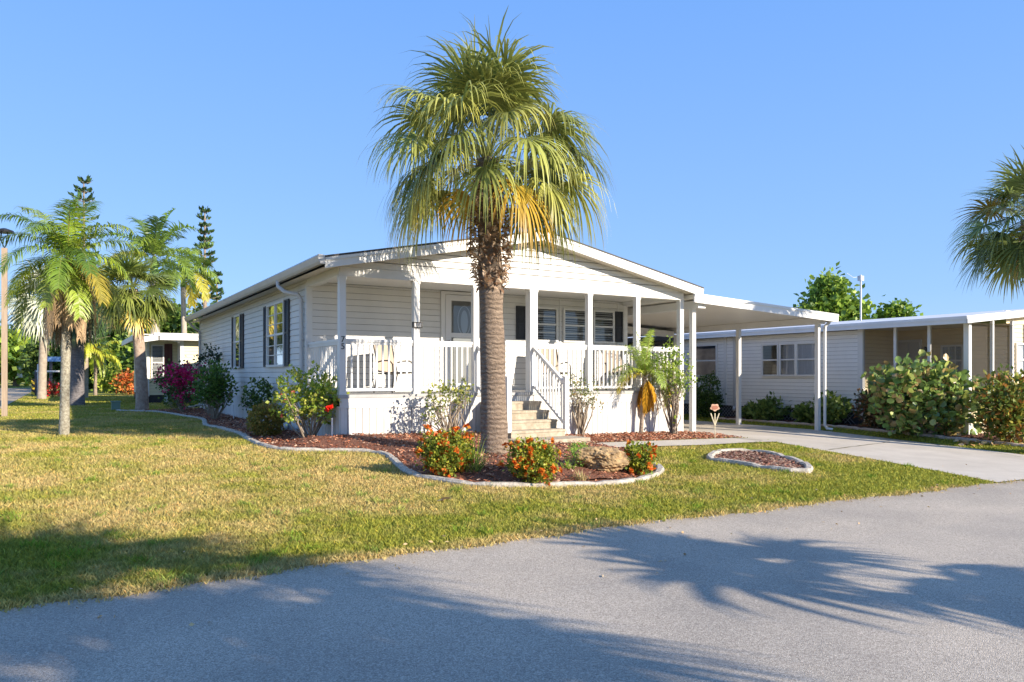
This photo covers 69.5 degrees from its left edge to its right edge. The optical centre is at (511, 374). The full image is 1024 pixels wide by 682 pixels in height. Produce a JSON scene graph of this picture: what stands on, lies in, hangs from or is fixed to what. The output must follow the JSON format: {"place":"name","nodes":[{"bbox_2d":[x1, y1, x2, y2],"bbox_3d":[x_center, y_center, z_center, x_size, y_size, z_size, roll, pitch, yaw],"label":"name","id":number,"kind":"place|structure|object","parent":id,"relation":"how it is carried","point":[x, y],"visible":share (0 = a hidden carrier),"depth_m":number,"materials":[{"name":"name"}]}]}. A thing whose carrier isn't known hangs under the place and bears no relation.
{"place":"outdoors","nodes":[
{"label":"outdoors","id":0,"kind":"place"},
{"bbox_2d":[0,389,30,408],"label":"side street","id":1,"kind":"structure","parent":0,"point":[14,395],"depth_m":44.47,"materials":[{"name":"grey asphalt"}]},
{"bbox_2d":[0,480,1023,681],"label":"road","id":2,"kind":"structure","parent":0,"point":[913,587],"depth_m":4.53,"materials":[{"name":"grey asphalt"}]},
{"bbox_2d":[0,380,1023,612],"bbox_3d":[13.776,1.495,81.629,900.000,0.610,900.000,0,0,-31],"label":"ground","id":3,"kind":"structure","parent":0,"point":[101,393],"depth_m":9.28,"materials":[{"name":"green plant"}]},
{"bbox_2d":[0,228,13,416],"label":"lamp post","id":4,"kind":"object","parent":3,"relation":"on","point":[4,353],"visible":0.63,"depth_m":20.73,"materials":[{"name":"metal"}]},
{"bbox_2d":[0,321,25,380],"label":"street tree","id":5,"kind":"object","parent":3,"relation":"on","point":[12,348],"visible":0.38,"depth_m":75.17,"materials":[{"name":"green plant"}]},
{"bbox_2d":[0,322,36,385],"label":"street tree","id":6,"kind":"object","parent":3,"relation":"on","point":[18,381],"visible":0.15,"depth_m":76.79,"materials":[{"name":"green plant"}]},
{"bbox_2d":[8,324,37,336],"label":"street tree","id":7,"kind":"object","parent":3,"relation":"on","point":[10,325],"visible":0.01,"depth_m":93.32,"materials":[{"name":"green plant"}]},
{"bbox_2d":[0,259,59,398],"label":"silver fan palm","id":8,"kind":"object","parent":3,"relation":"on","point":[30,324],"visible":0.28,"depth_m":35.48,"materials":[{"name":"green plant"}]},
{"bbox_2d":[31,379,35,395],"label":"hazard marker","id":9,"kind":"object","parent":3,"relation":"on","point":[33,386],"visible":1,"depth_m":41.01,"materials":[{"name":"black metal"}]},
{"bbox_2d":[12,337,60,382],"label":"garden tree","id":10,"kind":"object","parent":3,"relation":"on","point":[28,361],"visible":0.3,"depth_m":62.69,"materials":[{"name":"green plant"}]},
{"bbox_2d":[35,364,59,394],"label":"entrance board","id":11,"kind":"object","parent":3,"relation":"on","point":[36,374],"visible":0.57,"depth_m":42.01,"materials":[{"name":"grey"}]},
{"bbox_2d":[46,378,59,396],"bbox_3d":[-24.913,0.719,40.045,1.456,1.102,1.470,0,0,-31],"label":"red flower bed","id":12,"kind":"object","parent":3,"relation":"on","point":[53,388],"visible":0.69,"depth_m":39.78,"materials":[{"name":"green plant"}]},
{"bbox_2d":[47,357,60,380],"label":"street sign","id":13,"kind":"object","parent":3,"relation":"on","point":[50,359],"visible":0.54,"depth_m":44.01,"materials":[{"name":"blue metal"}]},
{"bbox_2d":[32,280,112,405],"bbox_3d":[-16.832,-1.385,28.604,2.679,5.357,2.666,0,0,20],"label":"fan palm","id":14,"kind":"object","parent":3,"relation":"on","point":[77,397],"visible":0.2,"depth_m":28.38,"materials":[{"name":"green plant"}]},
{"bbox_2d":[0,189,149,435],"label":"queen palm","id":15,"kind":"object","parent":3,"relation":"on","point":[65,299],"visible":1,"depth_m":14.21,"materials":[{"name":"green plant"}]},
{"bbox_2d":[52,356,100,388],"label":"garden tree","id":16,"kind":"object","parent":3,"relation":"on","point":[91,386],"visible":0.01,"depth_m":61.37,"materials":[{"name":"green plant"}]},
{"bbox_2d":[67,174,112,350],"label":"norfolk pine","id":17,"kind":"object","parent":3,"relation":"on","point":[84,189],"visible":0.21,"depth_m":51.97,"materials":[{"name":"green plant"}]},
{"bbox_2d":[84,342,111,397],"bbox_3d":[-21.964,-0.216,38.157,2.211,3.016,2.118,0,0,13],"label":"palm","id":18,"kind":"object","parent":3,"relation":"on","point":[97,355],"visible":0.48,"depth_m":37.92,"materials":[{"name":"green plant"}]},
{"bbox_2d":[90,361,122,392],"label":"sunny shrub","id":19,"kind":"object","parent":3,"relation":"on","point":[107,379],"visible":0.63,"depth_m":48.65,"materials":[{"name":"green plant"}]},
{"bbox_2d":[88,340,124,394],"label":"palm","id":20,"kind":"object","parent":3,"relation":"on","point":[93,366],"visible":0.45,"depth_m":42.06,"materials":[{"name":"green plant"}]},
{"bbox_2d":[88,318,131,383],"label":"garden tree","id":21,"kind":"object","parent":3,"relation":"on","point":[111,336],"visible":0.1,"depth_m":57.23,"materials":[{"name":"green plant"}]},
{"bbox_2d":[111,401,120,409],"bbox_3d":[-13.396,1.060,24.952,0.300,0.360,0.240,0,0,-31],"label":"utility box","id":22,"kind":"object","parent":3,"relation":"on","point":[115,405],"visible":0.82,"depth_m":24.87,"materials":[{"name":"green metal"}]},
{"bbox_2d":[91,332,146,390],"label":"garden tree","id":23,"kind":"object","parent":3,"relation":"on","point":[116,347],"visible":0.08,"depth_m":53.12,"materials":[{"name":"green plant"}]},
{"bbox_2d":[109,368,133,394],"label":"red shrub","id":24,"kind":"object","parent":3,"relation":"on","point":[126,381],"visible":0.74,"depth_m":43.90,"materials":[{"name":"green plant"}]},
{"bbox_2d":[110,343,133,391],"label":"garden tree","id":25,"kind":"object","parent":3,"relation":"on","point":[127,361],"visible":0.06,"depth_m":49.02,"materials":[{"name":"green plant"}]},
{"bbox_2d":[87,247,180,409],"bbox_3d":[-12.759,-1.581,24.931,3.002,5.749,3.146,0,0,42],"label":"sabal palm","id":26,"kind":"object","parent":3,"relation":"on","point":[140,315],"visible":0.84,"depth_m":24.63,"materials":[{"name":"green plant"}]},
{"bbox_2d":[95,208,201,333],"bbox_3d":[-17.566,-3.515,35.915,4.689,9.615,5.009,0,0,-14],"label":"royal palm","id":27,"kind":"object","parent":3,"relation":"on","point":[152,242],"visible":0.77,"depth_m":35.73,"materials":[{"name":"green plant"}]},
{"bbox_2d":[121,333,197,402],"bbox_3d":[-12.482,-0.200,35.549,10.709,2.980,8.530,0,0,-31],"label":"mobile home","id":28,"kind":"object","parent":3,"relation":"on","point":[161,349],"visible":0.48,"depth_m":30.79,"materials":[{"name":"beige metal"}]},
{"bbox_2d":[151,345,163,380],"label":"window","id":29,"kind":"structure","parent":28,"relation":"in","point":[157,351],"depth_m":30.87,"materials":[{"name":"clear glass"}]},
{"bbox_2d":[144,298,197,333],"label":"garden tree","id":30,"kind":"object","parent":3,"relation":"on","point":[173,327],"visible":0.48,"depth_m":58.97,"materials":[{"name":"green plant"}]},
{"bbox_2d":[144,241,219,332],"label":"royal palm","id":31,"kind":"object","parent":3,"relation":"on","point":[186,288],"visible":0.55,"depth_m":43.89,"materials":[{"name":"green plant"}]},
{"bbox_2d":[186,205,223,333],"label":"norfolk pine","id":32,"kind":"object","parent":3,"relation":"on","point":[205,231],"visible":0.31,"depth_m":51.86,"materials":[{"name":"green plant"}]},
{"bbox_2d":[210,270,222,302],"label":"norfolk pine","id":33,"kind":"object","parent":3,"relation":"on","point":[218,273],"visible":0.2,"depth_m":55.90,"materials":[{"name":"green plant"}]},
{"bbox_2d":[116,409,663,487],"bbox_3d":[-6.119,1.273,16.282,20.492,0.296,3.874,0,0,41],"label":"garden edging","id":34,"kind":"object","parent":3,"relation":"on","point":[452,481],"visible":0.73,"depth_m":9.82,"materials":[{"name":"concrete"}]},
{"bbox_2d":[135,408,655,482],"bbox_3d":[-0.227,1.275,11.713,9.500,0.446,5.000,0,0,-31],"label":"mulch bed","id":35,"kind":"object","parent":3,"relation":"on","point":[508,476],"visible":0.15,"depth_m":11.09,"materials":[{"name":"brown wood"}]},
{"bbox_2d":[162,397,186,409],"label":"bush","id":36,"kind":"object","parent":35,"relation":"on","point":[174,404],"visible":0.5,"depth_m":24.43,"materials":[{"name":"green plant"}]},
{"bbox_2d":[150,355,206,411],"bbox_3d":[-10.471,0.295,23.371,1.808,1.872,2.029,0,0,-31],"label":"bougainvillea","id":37,"kind":"object","parent":35,"relation":"on","point":[178,383],"visible":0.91,"depth_m":23.31,"materials":[{"name":"purple plant"}]},
{"bbox_2d":[177,404,202,408],"bbox_3d":[-10.920,1.065,25.525,0.300,0.190,1.258,0,0,30],"label":"splash block","id":38,"kind":"object","parent":35,"relation":"on","point":[197,405],"depth_m":25.32,"materials":[{"name":"concrete"}]},
{"bbox_2d":[192,343,224,413],"bbox_3d":[-9.021,0.127,22.084,1.054,2.198,0.707,0,0,-31],"label":"shrub","id":39,"kind":"object","parent":35,"relation":"on","point":[202,358],"visible":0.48,"depth_m":22.06,"materials":[{"name":"green plant"}]},
{"bbox_2d":[187,358,239,418],"bbox_3d":[-7.896,0.389,19.600,1.318,1.686,1.210,0,0,-31],"label":"shrub","id":40,"kind":"object","parent":35,"relation":"on","point":[213,395],"visible":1,"depth_m":19.51,"materials":[{"name":"green plant"}]},
{"bbox_2d":[238,376,276,423],"bbox_3d":[-5.779,0.622,16.721,0.825,1.214,0.818,0,0,24],"label":"shrub","id":41,"kind":"object","parent":35,"relation":"on","point":[254,398],"visible":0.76,"depth_m":16.62,"materials":[{"name":"green plant"}]},
{"bbox_2d":[245,400,285,435],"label":"round bush","id":42,"kind":"object","parent":35,"relation":"on","point":[258,426],"visible":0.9,"depth_m":14.12,"materials":[{"name":"green plant"}]},
{"bbox_2d":[265,423,296,435],"bbox_3d":[-4.561,1.052,15.527,0.598,0.281,2.729,0,0,-5],"label":"drain pipe","id":43,"kind":"object","parent":35,"relation":"on","point":[285,426],"visible":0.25,"depth_m":15.44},
{"bbox_2d":[265,360,349,437],"bbox_3d":[-3.640,0.480,13.207,1.442,1.504,1.350,0,0,3],"label":"hibiscus","id":44,"kind":"object","parent":35,"relation":"on","point":[310,408],"visible":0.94,"depth_m":13.05,"materials":[{"name":"green plant"}]},
{"bbox_2d":[331,418,332,435],"bbox_3d":[-3.107,0.993,12.749,0.033,0.501,0.033,0,0,36],"label":"garden stake","id":45,"kind":"object","parent":35,"relation":"on","point":[331,426],"visible":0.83,"depth_m":12.74,"materials":[{"name":"white"}]},
{"bbox_2d":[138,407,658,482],"bbox_3d":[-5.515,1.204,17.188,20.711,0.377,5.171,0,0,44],"label":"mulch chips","id":46,"kind":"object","parent":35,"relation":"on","point":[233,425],"visible":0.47,"depth_m":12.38,"materials":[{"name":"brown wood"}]},
{"bbox_2d":[414,423,479,477],"bbox_3d":[-0.843,0.988,9.559,0.868,0.737,0.866,0,0,-31],"label":"ixora","id":47,"kind":"object","parent":35,"relation":"on","point":[454,442],"visible":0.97,"depth_m":9.42,"materials":[{"name":"green plant"}]},
{"bbox_2d":[420,377,473,432],"bbox_3d":[-1.135,0.647,13.222,0.963,1.264,0.878,0,0,-31],"label":"variegated shrub","id":48,"kind":"object","parent":35,"relation":"on","point":[438,411],"visible":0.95,"depth_m":13.15,"materials":[{"name":"green plant"}]},
{"bbox_2d":[465,430,495,472],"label":"grass tuft","id":49,"kind":"object","parent":35,"relation":"on","point":[476,465],"visible":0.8,"depth_m":9.52,"materials":[{"name":"green plant"}]},
{"bbox_2d":[356,5,616,453],"bbox_3d":[-0.367,-2.001,11.196,3.963,6.595,4.064,0,0,-31],"label":"sabal palm","id":50,"kind":"object","parent":35,"relation":"on","point":[490,88],"visible":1,"depth_m":10.72,"materials":[{"name":"green plant"}]},
{"bbox_2d":[496,434,562,485],"bbox_3d":[0.266,1.059,9.148,0.763,0.678,0.833,0,0,-31],"label":"ixora","id":51,"kind":"object","parent":35,"relation":"on","point":[536,461],"visible":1,"depth_m":9.03,"materials":[{"name":"green plant"}]},
{"bbox_2d":[560,458,577,468],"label":"grass tuft","id":52,"kind":"object","parent":35,"relation":"on","point":[567,464],"visible":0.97,"depth_m":9.88,"materials":[{"name":"green plant"}]},
{"bbox_2d":[563,441,589,466],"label":"fern bush","id":53,"kind":"object","parent":35,"relation":"on","point":[572,452],"visible":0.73,"depth_m":10.03,"materials":[{"name":"green plant"}]},
{"bbox_2d":[568,469,591,480],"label":"grass tuft","id":54,"kind":"object","parent":35,"relation":"on","point":[580,477],"visible":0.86,"depth_m":9.45,"materials":[{"name":"beige plant"}]},
{"bbox_2d":[573,446,630,472],"bbox_3d":[1.217,1.153,10.071,0.803,0.368,0.524,0,0,-3],"label":"rock","id":55,"kind":"object","parent":35,"relation":"on","point":[603,459],"visible":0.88,"depth_m":9.90,"materials":[{"name":"beige stone"}]},
{"bbox_2d":[616,440,657,474],"bbox_3d":[1.721,1.171,10.222,0.614,0.542,0.572,0,0,6],"label":"ixora","id":56,"kind":"object","parent":35,"relation":"on","point":[642,457],"visible":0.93,"depth_m":10.11,"materials":[{"name":"green plant"}]},
{"bbox_2d":[184,230,703,435],"bbox_3d":[-3.581,-0.715,21.657,9.075,4.410,16.120,0,0,-31],"label":"mobile home","id":57,"kind":"object","parent":3,"relation":"on","point":[339,315],"visible":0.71,"depth_m":15.64,"materials":[{"name":"white"}]},
{"bbox_2d":[233,314,239,368],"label":"window","id":58,"kind":"structure","parent":57,"relation":"in","point":[237,317],"depth_m":20.41,"materials":[{"name":"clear glass"}]},
{"bbox_2d":[266,300,284,366],"bbox_3d":[-5.372,-0.910,16.733,0.055,1.460,1.580,0,0,-31],"label":"window","id":59,"kind":"structure","parent":57,"relation":"in","point":[279,314],"depth_m":16.66,"materials":[{"name":"white glass"}]},
{"bbox_2d":[373,345,411,392],"bbox_3d":[-2.381,-0.154,14.726,0.658,1.016,0.566,0,0,39],"label":"patio chair","id":60,"kind":"object","parent":57,"relation":"on","point":[386,359],"visible":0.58,"depth_m":14.83,"materials":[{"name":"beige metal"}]},
{"bbox_2d":[445,294,479,386],"bbox_3d":[-1.055,-0.715,16.468,0.960,2.110,0.038,0,0,-31],"label":"door","id":61,"kind":"structure","parent":57,"relation":"in","point":[457,307],"depth_m":16.39,"materials":[{"name":"white"}]},
{"bbox_2d":[538,306,557,341],"bbox_3d":[0.813,-1.205,17.593,0.680,0.830,0.055,0,0,-31],"label":"window","id":62,"kind":"structure","parent":57,"relation":"in","point":[547,316],"depth_m":17.64,"materials":[{"name":"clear glass"}]},
{"bbox_2d":[538,349,570,390],"bbox_3d":[0.937,-0.154,16.742,0.566,1.016,0.658,0,0,-26],"label":"patio chair","id":63,"kind":"object","parent":57,"relation":"on","point":[551,358],"visible":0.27,"depth_m":16.98,"materials":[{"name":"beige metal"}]},
{"bbox_2d":[563,308,584,342],"bbox_3d":[1.548,-1.205,18.039,0.720,0.830,0.055,0,0,-31],"label":"window","id":64,"kind":"structure","parent":57,"relation":"in","point":[573,319],"depth_m":18.03,"materials":[{"name":"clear glass"}]},
{"bbox_2d":[593,310,614,343],"bbox_3d":[2.305,-1.205,18.499,0.670,0.830,0.055,0,0,-31],"label":"window","id":65,"kind":"structure","parent":57,"relation":"in","point":[603,320],"depth_m":18.52,"materials":[{"name":"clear glass"}]},
{"bbox_2d":[602,350,629,389],"bbox_3d":[2.474,-0.154,17.669,0.566,1.016,0.658,0,0,-3],"label":"patio chair","id":66,"kind":"object","parent":57,"relation":"on","point":[613,363],"visible":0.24,"depth_m":17.89,"materials":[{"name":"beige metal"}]},
{"bbox_2d":[477,345,589,442],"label":"concrete steps","id":67,"kind":"structure","parent":3,"relation":"on","point":[528,419],"depth_m":14.12,"materials":[{"name":"beige concrete"}]},
{"bbox_2d":[565,430,744,442],"bbox_3d":[2.869,1.320,15.652,4.480,0.140,1.440,0,0,-31],"label":"mulch bed","id":68,"kind":"object","parent":3,"relation":"on","point":[600,441],"visible":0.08,"depth_m":15.50,"materials":[{"name":"brown wood"}]},
{"bbox_2d":[565,370,603,435],"bbox_3d":[1.431,0.596,15.464,0.891,1.453,0.809,0,0,-31],"label":"shrub","id":69,"kind":"object","parent":68,"relation":"on","point":[581,417],"visible":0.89,"depth_m":15.41,"materials":[{"name":"green plant"}]},
{"bbox_2d":[605,328,684,432],"bbox_3d":[2.912,0.187,16.338,1.703,2.460,1.779,0,0,-31],"label":"pygmy palm","id":70,"kind":"object","parent":68,"relation":"on","point":[646,393],"visible":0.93,"depth_m":16.21,"materials":[{"name":"green plant"}]},
{"bbox_2d":[651,335,697,434],"bbox_3d":[3.572,0.240,16.389,1.078,2.265,0.986,0,0,15],"label":"climbing shrub","id":71,"kind":"object","parent":68,"relation":"on","point":[672,424],"visible":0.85,"depth_m":16.34,"materials":[{"name":"green plant"}]},
{"bbox_2d":[710,404,719,425],"bbox_3d":[4.348,1.023,15.814,0.205,0.797,0.026,0,0,0],"label":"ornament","id":72,"kind":"object","parent":68,"relation":"on","point":[714,407],"visible":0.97,"depth_m":15.81,"materials":[{"name":"beige"}]},
{"bbox_2d":[649,359,688,407],"bbox_3d":[3.484,0.527,16.918,1.128,1.798,1.133,0,0,-31],"label":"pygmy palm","id":73,"kind":"object","parent":3,"relation":"on","point":[653,380],"visible":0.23,"depth_m":16.71,"materials":[{"name":"green plant"}]},
{"bbox_2d":[597,438,775,446],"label":"walkway","id":74,"kind":"structure","parent":3,"relation":"on","point":[694,441],"depth_m":14.72,"materials":[{"name":"concrete"}]},
{"bbox_2d":[696,370,726,417],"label":"hedge bush","id":75,"kind":"object","parent":3,"relation":"on","point":[711,397],"visible":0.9,"depth_m":24.55,"materials":[{"name":"green plant"}]},
{"bbox_2d":[706,448,812,473],"bbox_3d":[3.991,1.406,12.233,1.544,0.164,2.591,0,0,4],"label":"garden edging","id":76,"kind":"object","parent":3,"relation":"on","point":[808,466],"visible":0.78,"depth_m":11.71,"materials":[{"name":"concrete"}]},
{"bbox_2d":[714,450,804,467],"bbox_3d":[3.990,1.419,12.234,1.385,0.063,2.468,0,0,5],"label":"mulch bed","id":77,"kind":"object","parent":3,"relation":"on","point":[753,461],"visible":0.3,"depth_m":12.35,"materials":[{"name":"brown wood"}]},
{"bbox_2d":[628,309,1023,434],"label":"mobile home","id":78,"kind":"object","parent":3,"relation":"on","point":[779,361],"visible":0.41,"depth_m":21.55,"materials":[{"name":"metal"}]},
{"bbox_2d":[696,344,717,376],"bbox_3d":[6.776,-0.500,25.828,0.055,1.120,1.064,0,0,-31],"label":"window","id":79,"kind":"structure","parent":78,"relation":"in","point":[706,355],"depth_m":25.80,"materials":[{"name":"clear glass"}]},
{"bbox_2d":[761,343,778,375],"bbox_3d":[8.201,-0.475,23.480,0.055,1.030,0.676,0,0,-31],"label":"window","id":80,"kind":"structure","parent":78,"relation":"in","point":[769,352],"depth_m":23.46,"materials":[{"name":"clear glass"}]},
{"bbox_2d":[778,343,795,375],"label":"window","id":81,"kind":"structure","parent":78,"relation":"in","point":[786,355],"depth_m":22.92,"materials":[{"name":"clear glass"}]},
{"bbox_2d":[795,342,814,375],"bbox_3d":[8.902,-0.475,22.325,0.055,1.030,0.728,0,0,-31],"label":"window","id":82,"kind":"structure","parent":78,"relation":"in","point":[804,364],"depth_m":22.38,"materials":[{"name":"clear glass"}]},
{"bbox_2d":[847,273,863,320],"bbox_3d":[11.396,-2.173,24.451,0.593,2.406,0.163,0,0,-16],"label":"antenna mast","id":83,"kind":"object","parent":78,"relation":"attached to","point":[860,278],"visible":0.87,"depth_m":24.48,"materials":[{"name":"grey metal"}]},
{"bbox_2d":[898,342,918,364],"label":"window","id":84,"kind":"structure","parent":78,"relation":"in","point":[912,348],"depth_m":21.61,"materials":[{"name":"grey glass"}]},
{"bbox_2d":[940,344,962,371],"bbox_3d":[12.287,-0.400,20.603,0.055,0.880,0.621,0,0,-31],"label":"window","id":85,"kind":"structure","parent":78,"relation":"in","point":[956,356],"depth_m":20.57,"materials":[{"name":"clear glass"}]},
{"bbox_2d":[1015,343,1023,375],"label":"window","id":86,"kind":"structure","parent":78,"relation":"in","point":[1019,347],"depth_m":19.81,"materials":[{"name":"clear glass"}]},
{"bbox_2d":[793,261,877,321],"bbox_3d":[14.737,-1.849,33.937,4.322,6.736,3.358,0,0,-31],"label":"leafy tree","id":87,"kind":"object","parent":3,"relation":"on","point":[829,291],"visible":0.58,"depth_m":33.50,"materials":[{"name":"green plant"}]},
{"bbox_2d":[713,417,1023,446],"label":"garden edging","id":88,"kind":"object","parent":3,"relation":"on","point":[883,431],"visible":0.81,"depth_m":19.36,"materials":[{"name":"grey concrete"}]},
{"bbox_2d":[721,416,1022,443],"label":"mulch bed","id":89,"kind":"object","parent":3,"relation":"on","point":[964,436],"visible":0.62,"depth_m":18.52,"materials":[{"name":"brown wood"}]},
{"bbox_2d":[741,402,756,418],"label":"bush","id":90,"kind":"object","parent":89,"relation":"on","point":[744,411],"visible":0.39,"depth_m":23.38,"materials":[{"name":"green plant"}]},
{"bbox_2d":[746,391,792,420],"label":"bush","id":91,"kind":"object","parent":89,"relation":"on","point":[767,408],"visible":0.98,"depth_m":22.64,"materials":[{"name":"green plant"}]},
{"bbox_2d":[789,401,813,422],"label":"bush","id":92,"kind":"object","parent":89,"relation":"on","point":[798,414],"visible":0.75,"depth_m":21.57,"materials":[{"name":"green plant"}]},
{"bbox_2d":[804,389,852,424],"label":"bush","id":93,"kind":"object","parent":89,"relation":"on","point":[834,403],"visible":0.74,"depth_m":20.82,"materials":[{"name":"green plant"}]},
{"bbox_2d":[851,384,890,428],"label":"croton bush","id":94,"kind":"object","parent":89,"relation":"on","point":[863,399],"visible":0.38,"depth_m":19.68,"materials":[{"name":"green plant"}]},
{"bbox_2d":[860,349,993,436],"bbox_3d":[10.419,0.489,18.365,3.566,2.273,2.020,0,0,-14],"label":"sea grape bush","id":95,"kind":"object","parent":89,"relation":"on","point":[922,397],"visible":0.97,"depth_m":18.00,"materials":[{"name":"green plant"}]},
{"bbox_2d":[965,363,1023,443],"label":"croton bush","id":96,"kind":"object","parent":89,"relation":"on","point":[1003,416],"visible":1,"depth_m":16.60,"materials":[{"name":"green plant"}]},
{"bbox_2d":[868,294,923,318],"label":"leafy tree","id":97,"kind":"object","parent":3,"relation":"on","point":[893,309],"visible":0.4,"depth_m":33.69,"materials":[{"name":"green plant"}]},
{"bbox_2d":[944,144,1023,303],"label":"sabal palm","id":98,"kind":"object","parent":3,"relation":"on","point":[1003,251],"visible":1,"depth_m":15.54,"materials":[{"name":"green plant"}]},
{"bbox_2d":[954,437,1023,445],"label":"fallen leaves","id":99,"kind":"object","parent":3,"relation":"on","point":[965,442],"visible":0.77,"depth_m":16.89,"materials":[{"name":"brown plant"}]},
{"bbox_2d":[0,0,1023,335],"label":"sky","id":100,"kind":"structure","parent":0,"point":[753,148],"materials":[{"name":"blue"}]},
{"bbox_2d":[70,464,1023,625],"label":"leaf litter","id":101,"kind":"object","parent":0,"point":[192,624],"visible":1,"depth_m":6.30,"materials":[{"name":"brown plant"}]},
{"bbox_2d":[684,420,1023,481],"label":"driveway","id":102,"kind":"structure","parent":0,"point":[996,466],"depth_m":15.16,"materials":[{"name":"concrete"}]},
{"bbox_2d":[628,326,675,388],"bbox_3d":[2.275,-0.090,24.878,4.800,3.160,4.210,0,0,-31],"label":"screen room","id":103,"kind":"object","parent":102,"relation":"on","point":[660,338],"visible":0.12,"depth_m":24.46,"materials":[{"name":"metal"}]},
{"bbox_2d":[628,293,838,431],"bbox_3d":[2.756,-0.138,24.442,5.310,3.488,14.335,0,0,-31],"label":"carport","id":104,"kind":"object","parent":102,"relation":"on","point":[706,313],"visible":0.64,"depth_m":19.77,"materials":[{"name":"white metal"}]}
]}

